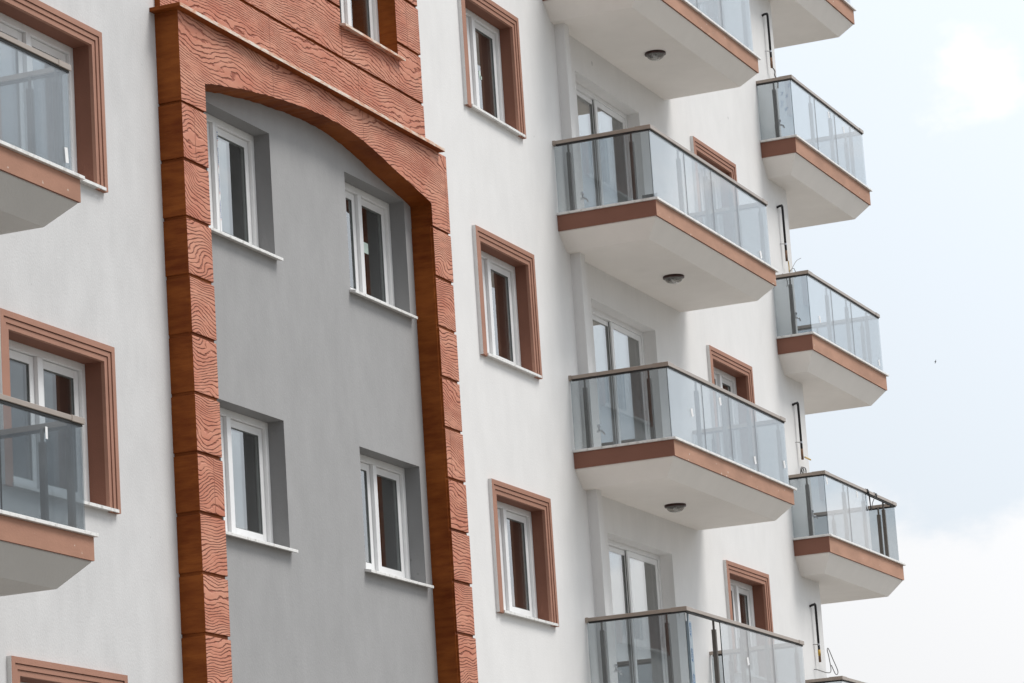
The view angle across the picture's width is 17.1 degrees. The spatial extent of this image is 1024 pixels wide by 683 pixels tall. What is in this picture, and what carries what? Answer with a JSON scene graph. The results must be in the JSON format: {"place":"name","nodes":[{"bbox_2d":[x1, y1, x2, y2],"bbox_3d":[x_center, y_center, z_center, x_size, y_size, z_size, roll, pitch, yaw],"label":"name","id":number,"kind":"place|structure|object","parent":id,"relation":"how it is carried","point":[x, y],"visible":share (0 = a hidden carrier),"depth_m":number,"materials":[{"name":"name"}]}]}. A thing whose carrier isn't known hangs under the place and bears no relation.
{"place":"outdoors","nodes":[
{"label":"outdoors","id":0,"kind":"place"},
{"bbox_2d":[642,193,656,198],"bbox_3d":[1.701,-1.773,42.107,0.200,0.105,0.039,-9,-13,21],"label":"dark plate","id":1,"kind":"object","parent":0,"point":[648,196],"visible":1,"depth_m":42.12,"materials":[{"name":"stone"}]},
{"bbox_2d":[774,0,1023,682],"label":"sky","id":2,"kind":"structure","parent":0,"point":[934,89],"materials":[{"name":"white"}]},
{"label":"ground","id":3,"kind":"structure","parent":0,"visible":0},
{"bbox_2d":[0,0,905,682],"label":"apartment building","id":4,"kind":"structure","parent":3,"relation":"on","point":[340,340],"depth_m":37.51,"materials":[{"name":"paint"}]},
{"bbox_2d":[0,0,107,192],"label":"window","id":5,"kind":"structure","parent":4,"relation":"in","point":[34,23],"depth_m":31.32,"materials":[{"name":"brown plastic"}]},
{"bbox_2d":[0,308,120,513],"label":"window","id":6,"kind":"structure","parent":4,"relation":"in","point":[88,364],"depth_m":30.60,"materials":[{"name":"brown plastic"}]},
{"bbox_2d":[6,656,127,682],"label":"window","id":7,"kind":"structure","parent":4,"relation":"in","point":[19,669],"depth_m":29.22,"materials":[{"name":"brown plastic"}]},
{"bbox_2d":[203,112,283,260],"bbox_3d":[-2.860,-1.604,34.007,0.343,1.350,1.766,-9,-13,21],"label":"window","id":8,"kind":"structure","parent":4,"relation":"in","point":[217,128],"depth_m":34.46,"materials":[{"name":"white plastic"}]},
{"bbox_2d":[220,407,297,552],"bbox_3d":[-2.669,1.321,33.370,0.343,1.350,1.766,-9,-13,21],"label":"window","id":9,"kind":"structure","parent":4,"relation":"in","point":[229,420],"depth_m":33.84,"materials":[{"name":"white plastic"}]},
{"bbox_2d":[339,0,405,60],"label":"window","id":10,"kind":"structure","parent":4,"relation":"in","point":[372,37],"depth_m":37.84,"materials":[{"name":"white plastic"}]},
{"bbox_2d":[345,182,417,318],"bbox_3d":[-1.548,-1.018,37.091,0.343,1.350,1.607,-9,-13,21],"label":"window","id":11,"kind":"structure","parent":4,"relation":"in","point":[357,199],"depth_m":37.22,"materials":[{"name":"white plastic"}]},
{"bbox_2d":[360,454,433,587],"bbox_3d":[-1.356,1.907,36.454,0.343,1.350,1.607,-9,-13,21],"label":"window","id":12,"kind":"structure","parent":4,"relation":"in","point":[371,468],"depth_m":36.58,"materials":[{"name":"white plastic"}]},
{"bbox_2d":[457,0,525,138],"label":"window","id":13,"kind":"structure","parent":4,"relation":"in","point":[489,19],"depth_m":41.51,"materials":[{"name":"white plastic"}]},
{"bbox_2d":[472,225,542,378],"bbox_3d":[-0.154,-0.435,40.340,0.302,1.538,1.804,-9,-13,21],"label":"window","id":14,"kind":"structure","parent":4,"relation":"in","point":[491,252],"depth_m":40.85,"materials":[{"name":"white plastic"}]},
{"bbox_2d":[488,478,558,626],"bbox_3d":[0.037,2.490,39.703,0.302,1.538,1.804,-9,-13,21],"label":"window","id":15,"kind":"structure","parent":4,"relation":"in","point":[506,501],"depth_m":40.22,"materials":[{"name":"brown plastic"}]},
{"bbox_2d":[580,192,588,201],"bbox_3d":[0.896,-1.822,43.066,0.151,0.139,0.060,-9,-13,21],"label":"wall tap","id":16,"kind":"object","parent":4,"relation":"attached to","point":[583,198],"depth_m":43.06,"materials":[{"name":"silver metal"}]},
{"bbox_2d":[597,424,604,434],"bbox_3d":[1.087,1.103,42.429,0.151,0.139,0.060,-9,-13,21],"label":"wall tap","id":17,"kind":"object","parent":4,"relation":"attached to","point":[598,427],"depth_m":42.42,"materials":[{"name":"silver metal"}]},
{"bbox_2d":[576,82,632,205],"bbox_3d":[1.129,-2.172,44.583,0.140,2.198,2.331,-9,-13,21],"label":"balcony door","id":18,"kind":"structure","parent":4,"relation":"in","point":[595,102],"depth_m":44.99,"materials":[{"name":"white plastic"}]},
{"bbox_2d":[614,664,621,674],"bbox_3d":[1.279,4.028,41.791,0.151,0.139,0.060,-9,-13,21],"label":"wall tap","id":19,"kind":"object","parent":4,"relation":"attached to","point":[616,666],"depth_m":41.78,"materials":[{"name":"silver metal"}]},
{"bbox_2d":[592,307,650,443],"bbox_3d":[1.320,0.753,43.946,0.140,2.198,2.331,-9,-13,21],"label":"balcony door","id":20,"kind":"structure","parent":4,"relation":"in","point":[611,324],"depth_m":44.48,"materials":[{"name":"white plastic"}]},
{"bbox_2d":[608,539,668,682],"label":"balcony door","id":21,"kind":"structure","parent":4,"relation":"in","point":[628,552],"depth_m":44.01,"materials":[{"name":"white plastic"}]},
{"bbox_2d":[645,50,665,60],"bbox_3d":[1.880,-3.739,44.666,0.280,0.096,0.280,-9,-13,21],"label":"ceiling lamp","id":22,"kind":"object","parent":4,"relation":"attached to","point":[655,54],"visible":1,"depth_m":44.63,"materials":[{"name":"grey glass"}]},
{"bbox_2d":[663,274,683,283],"bbox_3d":[2.093,-0.798,44.105,0.280,0.096,0.280,-9,-13,21],"label":"ceiling lamp","id":23,"kind":"object","parent":4,"relation":"attached to","point":[672,277],"visible":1,"depth_m":44.06,"materials":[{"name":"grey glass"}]},
{"bbox_2d":[664,503,685,512],"bbox_3d":[2.083,2.128,43.410,0.280,0.096,0.280,-9,-13,21],"label":"ceiling lamp","id":24,"kind":"object","parent":4,"relation":"attached to","point":[675,506],"visible":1,"depth_m":43.35,"materials":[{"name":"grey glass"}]},
{"bbox_2d":[687,0,722,25],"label":"window","id":25,"kind":"structure","parent":4,"relation":"in","point":[707,8],"depth_m":49.72,"materials":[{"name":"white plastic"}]},
{"bbox_2d":[690,136,739,244],"bbox_3d":[2.806,-1.951,48.393,0.312,1.538,1.844,-9,-13,21],"label":"window","id":26,"kind":"structure","parent":4,"relation":"in","point":[720,188],"depth_m":48.95,"materials":[{"name":"white plastic"}]},
{"bbox_2d":[706,345,756,470],"bbox_3d":[2.997,0.974,47.756,0.312,1.538,1.844,-9,-13,21],"label":"window","id":27,"kind":"structure","parent":4,"relation":"in","point":[724,369],"depth_m":48.29,"materials":[{"name":"white plastic"}]},
{"bbox_2d":[723,560,774,682],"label":"window","id":28,"kind":"structure","parent":4,"relation":"in","point":[754,585],"depth_m":47.67,"materials":[{"name":"white plastic"}]},
{"bbox_2d":[762,13,772,67],"bbox_3d":[3.882,-4.579,51.713,0.137,0.870,0.074,4,-15,-33],"label":"wall pipe","id":29,"kind":"object","parent":4,"relation":"attached to","point":[769,39],"depth_m":51.74,"materials":[{"name":"black metal"}]},
{"bbox_2d":[776,204,787,260],"bbox_3d":[4.052,-1.635,51.015,0.137,0.870,0.074,4,-15,-33],"label":"wall pipe","id":30,"kind":"object","parent":4,"relation":"attached to","point":[784,231],"depth_m":51.04,"materials":[{"name":"black metal"}]},
{"bbox_2d":[782,258,800,285],"bbox_3d":[4.221,-1.042,51.104,0.056,0.538,0.583,-13,-15,35],"label":"loose cable","id":31,"kind":"object","parent":4,"relation":"attached to","point":[790,270],"visible":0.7,"depth_m":51.00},
{"bbox_2d":[792,402,810,460],"bbox_3d":[4.312,1.333,50.451,0.087,0.870,0.406,-13,-15,36],"label":"wall pipe","id":32,"kind":"object","parent":4,"relation":"attached to","point":[800,432],"depth_m":50.36,"materials":[{"name":"black metal"}]},
{"bbox_2d":[797,467,806,479],"bbox_3d":[4.287,1.942,50.171,0.100,0.198,0.214,-15,-17,42],"label":"loose cable","id":33,"kind":"object","parent":4,"relation":"attached to","point":[803,471],"visible":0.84,"depth_m":50.17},
{"bbox_2d":[809,603,820,661],"bbox_3d":[4.433,4.243,49.725,0.137,0.870,0.074,4,-15,-33],"label":"wall pipe","id":34,"kind":"object","parent":4,"relation":"attached to","point":[817,630],"depth_m":49.76,"materials":[{"name":"black metal"}]},
{"bbox_2d":[814,648,837,674],"bbox_3d":[4.600,4.668,49.806,0.060,0.390,0.626,-13,-16,38],"label":"loose cable","id":35,"kind":"object","parent":4,"relation":"attached to","point":[830,664],"visible":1,"depth_m":49.86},
{"bbox_2d":[866,489,876,510],"bbox_3d":[5.442,2.425,51.638,0.092,0.332,0.500,-9,-13,21],"label":"tie rope","id":36,"kind":"object","parent":4,"relation":"attached to","point":[868,493],"visible":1,"depth_m":51.47,"materials":[{"name":"fabric"}]}
]}

